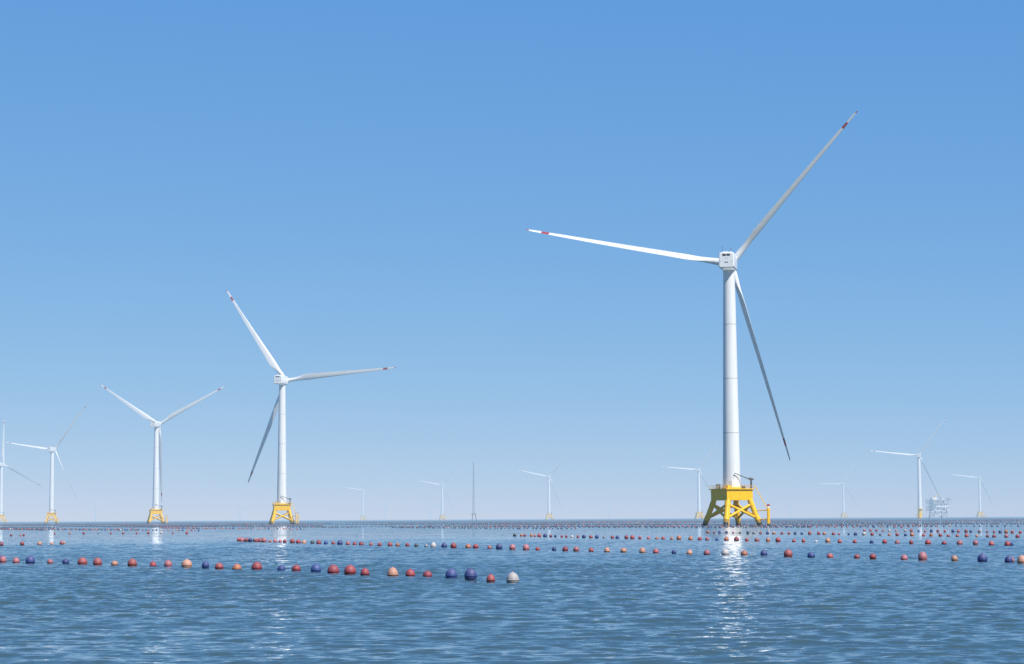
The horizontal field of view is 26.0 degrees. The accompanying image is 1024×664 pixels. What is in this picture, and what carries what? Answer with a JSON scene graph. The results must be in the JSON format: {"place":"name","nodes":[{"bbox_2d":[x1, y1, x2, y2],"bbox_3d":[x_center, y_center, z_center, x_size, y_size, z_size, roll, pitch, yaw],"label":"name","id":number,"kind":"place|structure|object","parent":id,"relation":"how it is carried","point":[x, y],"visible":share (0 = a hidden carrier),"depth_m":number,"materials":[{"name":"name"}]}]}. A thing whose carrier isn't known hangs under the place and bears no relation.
{"place":"outdoors","nodes":[
{"label":"outdoors","id":0,"kind":"place"},
{"bbox_2d":[0,516,1023,663],"bbox_3d":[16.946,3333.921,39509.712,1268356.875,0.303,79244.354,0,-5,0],"label":"sea","id":1,"kind":"structure","parent":0,"point":[665,605],"depth_m":86.70,"materials":[{"name":"teal liquid"}]},
{"bbox_2d":[0,425,41,522],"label":"wind turbine","id":2,"kind":"object","parent":1,"relation":"in","point":[1,489],"visible":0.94,"depth_m":3788.40,"materials":[{"name":"white paint"}]},
{"bbox_2d":[6,403,87,523],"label":"wind turbine","id":3,"kind":"object","parent":1,"relation":"in","point":[52,450],"visible":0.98,"depth_m":3005.93,"materials":[{"name":"white paint"}]},
{"bbox_2d":[100,384,224,523],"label":"wind turbine","id":4,"kind":"object","parent":1,"relation":"in","point":[157,463],"visible":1,"depth_m":2233.03,"materials":[{"name":"white paint"}]},
{"bbox_2d":[227,291,395,524],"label":"wind turbine","id":5,"kind":"object","parent":1,"relation":"in","point":[281,379],"visible":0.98,"depth_m":1539.20,"materials":[{"name":"white paint"}]},
{"bbox_2d":[345,472,376,520],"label":"wind turbine","id":6,"kind":"object","parent":1,"relation":"in","point":[363,515],"visible":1,"depth_m":7272.52,"materials":[{"name":"white paint"}]},
{"bbox_2d":[418,465,458,519],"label":"wind turbine","id":7,"kind":"object","parent":1,"relation":"in","point":[442,515],"visible":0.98,"depth_m":6281.60,"materials":[{"name":"white paint"}]},
{"bbox_2d":[472,463,476,520],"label":"lattice mast","id":8,"kind":"object","parent":1,"relation":"in","point":[473,502],"visible":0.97,"depth_m":3785.94,"materials":[{"name":"grey metal"}]},
{"bbox_2d":[0,529,1023,582],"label":"buoys","id":9,"kind":"object","parent":1,"relation":"on","point":[469,574],"visible":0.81,"depth_m":170.41,"materials":[{"name":"plastic"}]},
{"bbox_2d":[0,519,1023,530],"bbox_3d":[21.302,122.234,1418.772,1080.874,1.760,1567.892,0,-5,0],"label":"buoys","id":10,"kind":"object","parent":1,"relation":"on","point":[571,523],"visible":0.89,"depth_m":1087.13,"materials":[{"name":"plastic"}]},
{"bbox_2d":[521,453,569,519],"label":"wind turbine","id":11,"kind":"object","parent":1,"relation":"in","point":[548,513],"visible":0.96,"depth_m":5118.94,"materials":[{"name":"white paint"}]},
{"bbox_2d":[661,439,719,519],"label":"wind turbine","id":12,"kind":"object","parent":1,"relation":"in","point":[700,513],"visible":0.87,"depth_m":4458.08,"materials":[{"name":"white paint"}]},
{"bbox_2d":[526,111,856,525],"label":"wind turbine","id":13,"kind":"object","parent":1,"relation":"in","point":[734,489],"visible":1,"depth_m":839.98,"materials":[{"name":"white paint"}]},
{"bbox_2d":[831,463,856,517],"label":"wind turbine","id":14,"kind":"object","parent":1,"relation":"in","point":[843,509],"visible":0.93,"depth_m":6427.26,"materials":[{"name":"white paint"}]},
{"bbox_2d":[869,416,946,518],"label":"wind turbine","id":15,"kind":"object","parent":1,"relation":"in","point":[919,508],"visible":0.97,"depth_m":3500.74,"materials":[{"name":"white paint"}]},
{"bbox_2d":[925,493,951,518],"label":"substation","id":16,"kind":"object","parent":1,"relation":"in","point":[936,505],"visible":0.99,"depth_m":3581.99,"materials":[{"name":"white paint"}]},
{"bbox_2d":[951,455,995,517],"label":"wind turbine","id":17,"kind":"object","parent":1,"relation":"in","point":[979,480],"visible":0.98,"depth_m":5528.36,"materials":[{"name":"white paint"}]},
{"bbox_2d":[0,0,1023,521],"label":"sky","id":18,"kind":"structure","parent":0,"point":[365,181],"materials":[{"name":"blue"}]}
]}

